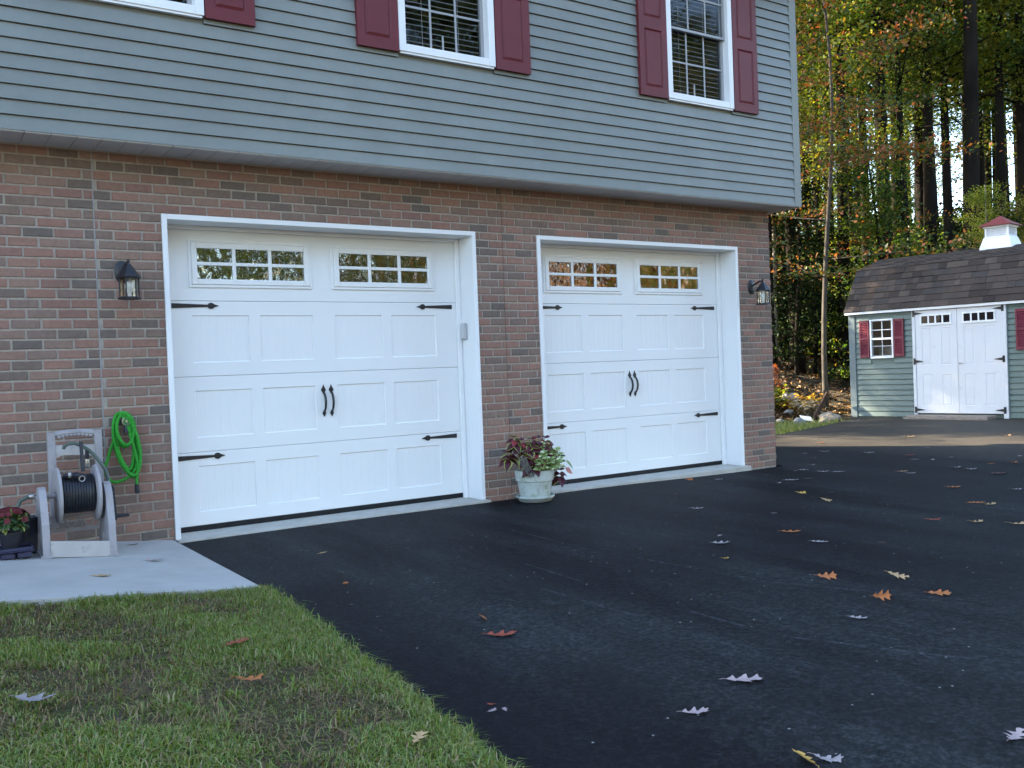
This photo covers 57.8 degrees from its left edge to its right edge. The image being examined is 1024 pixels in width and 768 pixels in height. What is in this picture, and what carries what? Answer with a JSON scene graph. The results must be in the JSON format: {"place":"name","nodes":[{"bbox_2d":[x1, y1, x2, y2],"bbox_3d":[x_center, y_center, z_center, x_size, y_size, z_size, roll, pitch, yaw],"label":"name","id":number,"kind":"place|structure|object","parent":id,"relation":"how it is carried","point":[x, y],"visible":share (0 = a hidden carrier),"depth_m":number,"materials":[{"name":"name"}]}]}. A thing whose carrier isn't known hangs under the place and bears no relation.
{"place":"outdoors","nodes":[
{"label":"outdoors","id":0,"kind":"place"},
{"bbox_2d":[0,540,259,605],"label":"walkway","id":1,"kind":"structure","parent":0,"point":[178,568],"depth_m":5.23,"materials":[{"name":"concrete"}]},
{"bbox_2d":[0,542,34,560],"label":"plant tray","id":2,"kind":"object","parent":1,"relation":"on","point":[24,550],"visible":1,"depth_m":5.55,"materials":[{"name":"blue plastic"}]},
{"bbox_2d":[0,507,30,549],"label":"potted mum","id":3,"kind":"object","parent":2,"relation":"on","point":[10,538],"visible":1,"depth_m":5.55,"materials":[{"name":"plastic"}]},
{"bbox_2d":[10,515,37,552],"bbox_3d":[-3.049,0.946,5.804,0.172,0.225,0.172,-3,1,-34],"label":"black nursery pot","id":4,"kind":"object","parent":1,"relation":"on","point":[30,534],"visible":0.41,"depth_m":5.76,"materials":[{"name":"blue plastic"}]},
{"bbox_2d":[16,429,128,558],"bbox_3d":[-2.815,0.698,5.928,0.652,0.799,0.467,-3,1,-34],"label":"hose reel cart","id":5,"kind":"object","parent":1,"relation":"on","point":[78,493],"visible":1,"depth_m":5.87,"materials":[{"name":"grey plastic"}]},
{"bbox_2d":[0,584,526,767],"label":"lawn","id":6,"kind":"structure","parent":0,"point":[310,732],"depth_m":3.19,"materials":[{"name":"plant"}]},
{"bbox_2d":[8,692,55,701],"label":"fallen leaf","id":7,"kind":"object","parent":6,"relation":"on","point":[38,697],"visible":1,"depth_m":2.97,"materials":[{"name":"white plant"}]},
{"bbox_2d":[222,637,248,645],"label":"fallen leaf","id":8,"kind":"object","parent":6,"relation":"on","point":[237,641],"visible":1,"depth_m":3.82,"materials":[{"name":"red plant"}]},
{"bbox_2d":[231,673,263,680],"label":"fallen leaf","id":9,"kind":"object","parent":6,"relation":"on","point":[251,678],"visible":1,"depth_m":3.35,"materials":[{"name":"orange plant"}]},
{"bbox_2d":[411,731,427,744],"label":"fallen leaf","id":10,"kind":"object","parent":6,"relation":"on","point":[418,736],"visible":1,"depth_m":2.79,"materials":[{"name":"beige plant"}]},
{"bbox_2d":[180,417,1023,767],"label":"driveway","id":11,"kind":"structure","parent":0,"point":[638,617],"depth_m":4.47,"materials":[{"name":"black asphalt"}]},
{"bbox_2d":[0,0,801,542],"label":"garage house","id":12,"kind":"structure","parent":11,"relation":"on","point":[326,228],"depth_m":7.67,"materials":[{"name":"brick"}]},
{"bbox_2d":[121,417,129,432],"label":"hose hanger","id":13,"kind":"structure","parent":12,"relation":"attached to","point":[125,428],"depth_m":6.43,"materials":[{"name":"plastic"}]},
{"bbox_2d":[104,411,141,493],"bbox_3d":[-2.709,0.480,6.444,0.254,0.587,0.106,-3,1,-34],"label":"garden hose","id":14,"kind":"object","parent":13,"relation":"hanging from","point":[135,444],"visible":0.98,"depth_m":6.44,"materials":[{"name":"green rubber"}]},
{"bbox_2d":[114,259,141,299],"bbox_3d":[-2.666,-0.725,6.431,0.160,0.285,0.223,-3,1,-34],"label":"wall lantern","id":15,"kind":"object","parent":12,"relation":"attached to","point":[124,272],"depth_m":6.38,"materials":[{"name":"black metal"}]},
{"bbox_2d":[90,0,203,19],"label":"window","id":16,"kind":"structure","parent":12,"relation":"in","point":[194,9],"depth_m":6.35,"materials":[{"name":"white plastic"}]},
{"bbox_2d":[167,229,462,532],"bbox_3d":[-1.517,-0.095,7.625,2.563,2.333,0.108,-3,1,-34],"label":"garage door","id":17,"kind":"structure","parent":12,"relation":"in","point":[273,445],"depth_m":7.55,"materials":[{"name":"white metal"}]},
{"bbox_2d":[397,0,495,69],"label":"window","id":18,"kind":"structure","parent":12,"relation":"in","point":[487,60],"depth_m":7.70,"materials":[{"name":"white plastic"}]},
{"bbox_2d":[460,323,466,339],"bbox_3d":[-0.431,-0.467,8.258,0.034,0.147,0.082,-3,1,-34],"label":"door keypad","id":19,"kind":"object","parent":12,"relation":"attached to","point":[463,331],"depth_m":8.23,"materials":[{"name":"grey plastic"}]},
{"bbox_2d":[540,247,721,485],"bbox_3d":[1.229,-0.233,9.462,2.563,2.333,0.108,-3,1,-34],"label":"garage door","id":20,"kind":"structure","parent":12,"relation":"in","point":[624,416],"depth_m":9.45,"materials":[{"name":"white metal"}]},
{"bbox_2d":[666,0,733,111],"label":"window","id":21,"kind":"structure","parent":12,"relation":"in","point":[726,102],"depth_m":9.32,"materials":[{"name":"white plastic"}]},
{"bbox_2d":[748,279,770,304],"bbox_3d":[2.677,-0.995,10.005,0.160,0.285,0.223,-3,1,-34],"label":"wall lantern","id":22,"kind":"object","parent":12,"relation":"attached to","point":[761,296],"depth_m":9.96,"materials":[{"name":"black metal"}]},
{"bbox_2d":[482,630,516,635],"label":"fallen leaf","id":23,"kind":"object","parent":11,"relation":"on","point":[501,633],"visible":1,"depth_m":4.04,"materials":[{"name":"red plant"}]},
{"bbox_2d":[499,435,572,502],"bbox_3d":[0.232,0.720,8.015,0.456,0.591,0.597,-1,1,39],"label":"flower pot","id":24,"kind":"object","parent":11,"relation":"on","point":[536,476],"visible":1,"depth_m":7.93,"materials":[{"name":"ceramic"}]},
{"bbox_2d":[677,707,708,713],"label":"fallen leaf","id":25,"kind":"object","parent":11,"relation":"on","point":[702,709],"visible":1,"depth_m":3.07,"materials":[{"name":"white plant"}]},
{"bbox_2d":[721,674,762,681],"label":"fallen leaf","id":26,"kind":"object","parent":11,"relation":"on","point":[744,677],"visible":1,"depth_m":3.36,"materials":[{"name":"white plant"}]},
{"bbox_2d":[793,749,818,766],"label":"fallen leaf","id":27,"kind":"object","parent":11,"relation":"on","point":[807,758],"visible":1,"depth_m":2.67,"materials":[{"name":"yellow plant"}]},
{"bbox_2d":[808,752,843,762],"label":"fallen leaf","id":28,"kind":"object","parent":11,"relation":"on","point":[836,758],"visible":1,"depth_m":2.66,"materials":[{"name":"white plant"}]},
{"bbox_2d":[817,571,836,579],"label":"fallen leaf","id":29,"kind":"object","parent":11,"relation":"on","point":[831,575],"visible":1,"depth_m":4.83,"materials":[{"name":"orange plant"}]},
{"bbox_2d":[871,589,890,599],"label":"fallen leaf","id":30,"kind":"object","parent":11,"relation":"on","point":[881,595],"visible":1,"depth_m":4.38,"materials":[{"name":"orange plant"}]},
{"bbox_2d":[884,570,908,578],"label":"fallen leaf","id":31,"kind":"object","parent":11,"relation":"on","point":[903,576],"visible":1,"depth_m":4.78,"materials":[{"name":"beige plant"}]},
{"bbox_2d":[843,216,1023,419],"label":"garden shed","id":32,"kind":"structure","parent":11,"relation":"on","point":[938,336],"depth_m":16.23,"materials":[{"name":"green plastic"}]},
{"bbox_2d":[869,318,894,358],"bbox_3d":[6.848,-0.806,16.992,0.336,0.763,0.435,-3,1,-42],"label":"window","id":33,"kind":"structure","parent":32,"relation":"in","point":[887,351],"depth_m":17.00,"materials":[{"name":"white plastic"}]},
{"bbox_2d":[912,308,959,412],"bbox_3d":[7.398,-0.396,16.184,0.062,1.815,0.761,-3,1,-42],"label":"shed door","id":34,"kind":"structure","parent":32,"relation":"in","point":[936,362],"depth_m":16.15,"materials":[{"name":"white paint"}]},
{"bbox_2d":[957,304,1006,413],"bbox_3d":[7.902,-0.406,15.613,0.084,1.815,0.760,-3,1,-42],"label":"shed door","id":35,"kind":"structure","parent":32,"relation":"in","point":[981,359],"depth_m":15.62,"materials":[{"name":"white paint"}]},
{"bbox_2d":[929,589,950,595],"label":"fallen leaf","id":36,"kind":"object","parent":11,"relation":"on","point":[940,592],"visible":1,"depth_m":4.43,"materials":[{"name":"orange plant"}]},
{"bbox_2d":[1005,728,1023,740],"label":"fallen leaf","id":37,"kind":"object","parent":11,"relation":"on","point":[1016,734],"visible":1,"depth_m":2.79,"materials":[{"name":"white plant"}]},
{"bbox_2d":[774,357,854,434],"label":"ground","id":38,"kind":"structure","parent":0,"point":[805,392],"depth_m":23.00,"materials":[{"name":"brown plant"}]},
{"bbox_2d":[773,364,779,378],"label":"dead bush","id":39,"kind":"object","parent":38,"relation":"on","point":[775,367],"visible":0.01,"depth_m":20.10,"materials":[{"name":"orange plant"}]},
{"bbox_2d":[773,378,787,391],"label":"shrub","id":40,"kind":"object","parent":38,"relation":"on","point":[776,384],"visible":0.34,"depth_m":20.49,"materials":[{"name":"brown plant"}]},
{"bbox_2d":[774,384,791,407],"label":"shrub","id":41,"kind":"object","parent":38,"relation":"on","point":[779,398],"visible":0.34,"depth_m":18.95,"materials":[{"name":"green plant"}]},
{"bbox_2d":[784,409,793,413],"bbox_3d":[5.486,0.570,18.382,0.194,0.144,0.237,-1,1,39],"label":"rock","id":42,"kind":"object","parent":38,"relation":"on","point":[788,410],"visible":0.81,"depth_m":18.33,"materials":[{"name":"grey stone"}]},
{"bbox_2d":[782,393,798,400],"bbox_3d":[5.929,0.321,19.878,0.440,0.283,0.326,-2,1,-11],"label":"rock","id":43,"kind":"object","parent":38,"relation":"on","point":[789,397],"visible":0.3,"depth_m":19.75,"materials":[{"name":"grey stone"}]},
{"bbox_2d":[793,417,806,424],"bbox_3d":[5.122,0.699,16.525,0.212,0.201,0.260,-3,1,-29],"label":"rock","id":44,"kind":"object","parent":38,"relation":"on","point":[800,420],"visible":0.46,"depth_m":16.47,"materials":[{"name":"grey stone"}]},
{"bbox_2d":[781,393,822,411],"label":"shrub","id":45,"kind":"object","parent":38,"relation":"on","point":[813,396],"visible":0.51,"depth_m":18.86,"materials":[{"name":"yellow plant"}]},
{"bbox_2d":[772,24,840,364],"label":"thin tree","id":46,"kind":"object","parent":38,"relation":"on","point":[776,311],"visible":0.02,"depth_m":25.51,"materials":[{"name":"green plant"}]},
{"bbox_2d":[788,398,828,417],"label":"dry tuft","id":47,"kind":"object","parent":38,"relation":"on","point":[807,406],"visible":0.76,"depth_m":17.83,"materials":[{"name":"brown plant"}]},
{"bbox_2d":[775,417,848,434],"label":"verge grass","id":48,"kind":"structure","parent":38,"relation":"on","point":[782,428],"depth_m":15.62,"materials":[{"name":"green plant"}]},
{"bbox_2d":[800,415,812,420],"bbox_3d":[5.325,0.620,16.763,0.203,0.104,0.158,-2,1,5],"label":"rock","id":49,"kind":"object","parent":48,"relation":"on","point":[806,418],"visible":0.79,"depth_m":16.76,"materials":[{"name":"white stone"}]},
{"bbox_2d":[768,123,860,375],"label":"maple sapling","id":50,"kind":"object","parent":38,"relation":"on","point":[796,348],"visible":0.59,"depth_m":23.79,"materials":[{"name":"green plant"}]},
{"bbox_2d":[778,244,861,356],"bbox_3d":[9.729,-2.591,29.681,5.100,4.208,4.563,-2,1,0],"label":"understory bush","id":51,"kind":"object","parent":38,"relation":"on","point":[829,310],"visible":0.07,"depth_m":29.32,"materials":[{"name":"green plant"}]},
{"bbox_2d":[773,188,867,353],"bbox_3d":[7.527,-2.958,27.145,6.862,5.661,6.139,-3,1,-19],"label":"understory bush","id":52,"kind":"object","parent":38,"relation":"on","point":[780,271],"visible":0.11,"depth_m":26.31,"materials":[{"name":"green plant"}]},
{"bbox_2d":[813,392,828,421],"bbox_3d":[5.750,0.416,17.265,0.031,0.520,0.694,-1,1,41],"label":"rusty board","id":53,"kind":"object","parent":38,"relation":"on","point":[821,404],"visible":0.93,"depth_m":17.25,"materials":[{"name":"brown wood"}]},
{"bbox_2d":[777,13,865,360],"bbox_3d":[7.559,-10.465,28.245,7.768,20.227,7.155,-2,1,6],"label":"woodland tree","id":54,"kind":"object","parent":38,"relation":"on","point":[785,266],"depth_m":28.55,"materials":[{"name":"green plant"}]},
{"bbox_2d":[804,278,838,357],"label":"understory bush","id":55,"kind":"object","parent":38,"relation":"on","point":[833,289],"visible":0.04,"depth_m":31.86,"materials":[{"name":"green plant"}]},
{"bbox_2d":[776,222,877,350],"bbox_3d":[10.964,-3.131,32.413,5.811,5.359,6.496,-3,1,-16],"label":"understory bush","id":56,"kind":"object","parent":38,"relation":"on","point":[853,258],"visible":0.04,"depth_m":31.63,"materials":[{"name":"green plant"}]},
{"bbox_2d":[800,21,855,357],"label":"woodland tree","id":57,"kind":"object","parent":38,"relation":"on","point":[811,356],"visible":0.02,"depth_m":35.79,"materials":[{"name":"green plant"}]},
{"bbox_2d":[819,412,840,421],"bbox_3d":[5.817,0.655,16.961,0.375,0.294,0.388,-2,1,6],"label":"rock","id":58,"kind":"object","parent":38,"relation":"on","point":[826,416],"visible":0.53,"depth_m":16.86,"materials":[{"name":"beige stone"}]},
{"bbox_2d":[784,0,888,374],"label":"woodland tree","id":59,"kind":"object","parent":38,"relation":"on","point":[802,365],"visible":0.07,"depth_m":24.68,"materials":[{"name":"green plant"}]},
{"bbox_2d":[768,0,914,371],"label":"maple tree","id":60,"kind":"object","parent":38,"relation":"on","point":[808,88],"visible":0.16,"depth_m":22.70,"materials":[{"name":"green plant"}]},
{"bbox_2d":[810,48,872,231],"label":"woodland tree","id":61,"kind":"object","parent":38,"relation":"on","point":[814,163],"depth_m":42.53,"materials":[{"name":"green plant"}]},
{"bbox_2d":[798,23,891,358],"bbox_3d":[11.225,-10.106,32.418,7.337,19.103,6.758,-2,1,-9],"label":"woodland tree","id":62,"kind":"object","parent":38,"relation":"on","point":[830,349],"visible":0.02,"depth_m":31.95,"materials":[{"name":"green plant"}]},
{"bbox_2d":[814,216,892,274],"bbox_3d":[13.453,-3.695,36.283,6.778,6.250,7.576,-2,1,-8],"label":"understory bush","id":63,"kind":"object","parent":38,"relation":"on","point":[856,244],"visible":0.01,"depth_m":35.47,"materials":[{"name":"green plant"}]},
{"bbox_2d":[797,10,919,358],"bbox_3d":[10.238,-8.183,30.672,5.457,15.617,5.734,-3,1,-37],"label":"thin tree","id":64,"kind":"object","parent":38,"relation":"on","point":[814,99],"visible":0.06,"depth_m":30.83,"materials":[{"name":"green plant"}]},
{"bbox_2d":[795,0,933,381],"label":"woodland tree","id":65,"kind":"object","parent":38,"relation":"on","point":[844,334],"visible":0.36,"depth_m":25.09,"materials":[{"name":"green plant"}]},
{"bbox_2d":[771,105,960,374],"bbox_3d":[8.230,-3.743,25.463,7.450,7.564,6.182,-2,1,33],"label":"dogwood tree","id":66,"kind":"object","parent":38,"relation":"on","point":[858,242],"visible":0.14,"depth_m":25.14,"materials":[{"name":"green plant"}]},
{"bbox_2d":[798,38,936,225],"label":"woodland tree","id":67,"kind":"object","parent":38,"relation":"on","point":[850,211],"visible":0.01,"depth_m":37.31,"materials":[{"name":"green plant"}]},
{"bbox_2d":[792,136,943,380],"bbox_3d":[9.287,-2.883,24.081,4.043,6.924,3.501,-1,1,37],"label":"maple sapling","id":68,"kind":"object","parent":38,"relation":"on","point":[863,228],"visible":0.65,"depth_m":23.64,"materials":[{"name":"green plant"}]},
{"bbox_2d":[799,96,941,232],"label":"woodland tree","id":69,"kind":"object","parent":38,"relation":"on","point":[835,196],"visible":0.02,"depth_m":49.01,"materials":[{"name":"green plant"}]},
{"bbox_2d":[800,46,949,216],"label":"woodland tree","id":70,"kind":"object","parent":38,"relation":"on","point":[856,192],"depth_m":44.61,"materials":[{"name":"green plant"}]},
{"bbox_2d":[808,8,956,102],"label":"woodland tree","id":71,"kind":"object","parent":38,"relation":"on","point":[870,57],"visible":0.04,"depth_m":33.36,"materials":[{"name":"green plant"}]},
{"bbox_2d":[806,0,959,259],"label":"oak tree","id":72,"kind":"object","parent":38,"relation":"on","point":[878,83],"visible":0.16,"depth_m":25.60,"materials":[{"name":"brown plant"}]},
{"bbox_2d":[807,2,962,238],"bbox_3d":[14.527,-12.499,33.567,8.348,23.598,9.063,-3,1,-31],"label":"woodland tree","id":73,"kind":"object","parent":38,"relation":"on","point":[895,188],"visible":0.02,"depth_m":33.80,"materials":[{"name":"brown plant"}]},
{"bbox_2d":[836,196,936,238],"bbox_3d":[15.401,-4.255,38.885,8.714,7.189,7.796,-3,1,-33],"label":"understory bush","id":74,"kind":"object","parent":38,"relation":"on","point":[909,211],"depth_m":37.85,"materials":[{"name":"green plant"}]},
{"bbox_2d":[828,237,959,365],"bbox_3d":[11.552,-2.006,27.227,5.100,4.704,5.702,-3,1,-27],"label":"understory bush","id":75,"kind":"object","parent":38,"relation":"on","point":[861,265],"depth_m":27.05,"materials":[{"name":"green plant"}]},
{"bbox_2d":[801,1,987,267],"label":"woodland tree","id":76,"kind":"object","parent":38,"relation":"on","point":[864,213],"visible":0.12,"depth_m":28.58,"materials":[{"name":"green plant"}]},
{"bbox_2d":[769,0,1023,406],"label":"dogwood tree","id":77,"kind":"object","parent":38,"relation":"on","point":[884,149],"visible":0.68,"depth_m":19.22,"materials":[{"name":"green plant"}]},
{"bbox_2d":[835,209,961,323],"bbox_3d":[13.570,-2.889,31.035,6.880,5.676,6.154,-3,1,-17],"label":"understory bush","id":78,"kind":"object","parent":38,"relation":"on","point":[915,234],"visible":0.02,"depth_m":30.12,"materials":[{"name":"green plant"}]},
{"bbox_2d":[864,13,938,229],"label":"woodland tree","id":79,"kind":"object","parent":38,"relation":"on","point":[937,215],"depth_m":37.90,"materials":[{"name":"brown plant"}]},
{"bbox_2d":[852,28,960,226],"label":"woodland tree","id":80,"kind":"object","parent":38,"relation":"on","point":[914,158],"visible":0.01,"depth_m":40.69,"materials":[{"name":"brown plant"}]},
{"bbox_2d":[803,0,1013,255],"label":"woodland tree","id":81,"kind":"object","parent":38,"relation":"on","point":[899,74],"visible":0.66,"depth_m":25.54,"materials":[{"name":"green plant"}]},
{"bbox_2d":[805,0,1012,247],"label":"woodland tree","id":82,"kind":"object","parent":38,"relation":"on","point":[919,182],"visible":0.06,"depth_m":30.01,"materials":[{"name":"green plant"}]},
{"bbox_2d":[804,0,1023,254],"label":"oak tree","id":83,"kind":"object","parent":38,"relation":"on","point":[929,197],"visible":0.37,"depth_m":27.00,"materials":[{"name":"green plant"}]},
{"bbox_2d":[849,0,980,248],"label":"oak tree","id":84,"kind":"object","parent":38,"relation":"on","point":[971,169],"visible":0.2,"depth_m":23.83,"materials":[{"name":"brown plant"}]},
{"bbox_2d":[868,64,961,210],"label":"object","id":85,"kind":"object","parent":38,"relation":"on","point":[937,162],"visible":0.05,"depth_m":50.96,"materials":[{"name":"white"}]},
{"bbox_2d":[868,83,961,222],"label":"woodland tree","id":86,"kind":"object","parent":38,"relation":"on","point":[907,165],"visible":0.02,"depth_m":58.41,"materials":[{"name":"green plant"}]},
{"bbox_2d":[822,0,1023,251],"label":"woodland tree","id":87,"kind":"object","parent":38,"relation":"on","point":[948,225],"visible":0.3,"depth_m":27.67,"materials":[{"name":"green plant"}]},
{"bbox_2d":[911,235,952,255],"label":"understory bush","id":88,"kind":"object","parent":38,"relation":"on","point":[932,238],"visible":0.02,"depth_m":26.81,"materials":[{"name":"green plant"}]},
{"bbox_2d":[854,2,1014,231],"bbox_3d":[16.320,-10.759,31.339,9.988,21.782,10.501,-3,1,-26],"label":"oak tree","id":89,"kind":"object","parent":38,"relation":"on","point":[982,172],"depth_m":31.80,"materials":[{"name":"green plant"}]},
{"bbox_2d":[909,195,962,232],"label":"understory bush","id":90,"kind":"object","parent":38,"relation":"on","point":[942,216],"visible":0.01,"depth_m":39.67,"materials":[{"name":"green plant"}]},
{"bbox_2d":[869,0,1023,176],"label":"woodland tree","id":91,"kind":"object","parent":38,"relation":"on","point":[955,89],"visible":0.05,"depth_m":30.89,"materials":[{"name":"green plant"}]},
{"bbox_2d":[887,4,1013,221],"bbox_3d":[18.541,-11.462,34.918,7.950,22.474,8.631,-3,1,-22],"label":"woodland tree","id":92,"kind":"object","parent":38,"relation":"on","point":[988,165],"visible":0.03,"depth_m":35.18,"materials":[{"name":"brown plant"}]},
{"bbox_2d":[887,0,1023,217],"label":"woodland tree","id":93,"kind":"object","parent":38,"relation":"on","point":[1000,172],"visible":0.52,"depth_m":27.15,"materials":[{"name":"green plant"}]},
{"bbox_2d":[904,94,1012,216],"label":"woodland tree","id":94,"kind":"object","parent":38,"relation":"on","point":[1007,183],"depth_m":48.50,"materials":[{"name":"brown plant"}]},
{"bbox_2d":[894,187,1023,257],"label":"understory bush","id":95,"kind":"object","parent":38,"relation":"on","point":[940,237],"visible":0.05,"depth_m":28.61,"materials":[{"name":"green plant"}]},
{"bbox_2d":[901,0,1023,225],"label":"oak tree","id":96,"kind":"object","parent":38,"relation":"on","point":[1019,103],"visible":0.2,"depth_m":28.46,"materials":[{"name":"green plant"}]},
{"bbox_2d":[933,9,1016,218],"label":"maple tree","id":97,"kind":"object","parent":38,"relation":"on","point":[992,149],"visible":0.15,"depth_m":33.24,"materials":[{"name":"plant"}]},
{"bbox_2d":[938,192,1014,224],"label":"understory bush","id":98,"kind":"object","parent":38,"relation":"on","point":[939,203],"visible":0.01,"depth_m":40.67,"materials":[{"name":"green plant"}]},
{"bbox_2d":[935,3,1023,107],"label":"woodland tree","id":99,"kind":"object","parent":38,"relation":"on","point":[1012,65],"visible":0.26,"depth_m":27.99,"materials":[{"name":"green plant"}]},
{"bbox_2d":[945,180,1021,248],"bbox_3d":[10.608,-1.992,20.909,1.877,5.111,1.786,-2,1,-7],"label":"bush","id":100,"kind":"object","parent":38,"relation":"on","point":[984,197],"visible":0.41,"depth_m":20.83,"materials":[{"name":"green plant"}]},
{"bbox_2d":[945,213,1023,250],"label":"understory bush","id":101,"kind":"object","parent":38,"relation":"on","point":[1018,221],"visible":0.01,"depth_m":23.45,"materials":[{"name":"green plant"}]},
{"bbox_2d":[984,4,1017,212],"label":"woodland tree","id":102,"kind":"object","parent":38,"relation":"on","point":[1015,151],"visible":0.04,"depth_m":34.08,"materials":[{"name":"brown plant"}]},
{"bbox_2d":[993,186,1023,243],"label":"maple sapling","id":103,"kind":"object","parent":38,"relation":"on","point":[1010,209],"visible":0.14,"depth_m":22.17,"materials":[{"name":"green plant"}]},
{"bbox_2d":[800,13,1014,226],"label":"sky","id":104,"kind":"structure","parent":0,"point":[1012,184],"materials":[{"name":"white"}]}
]}

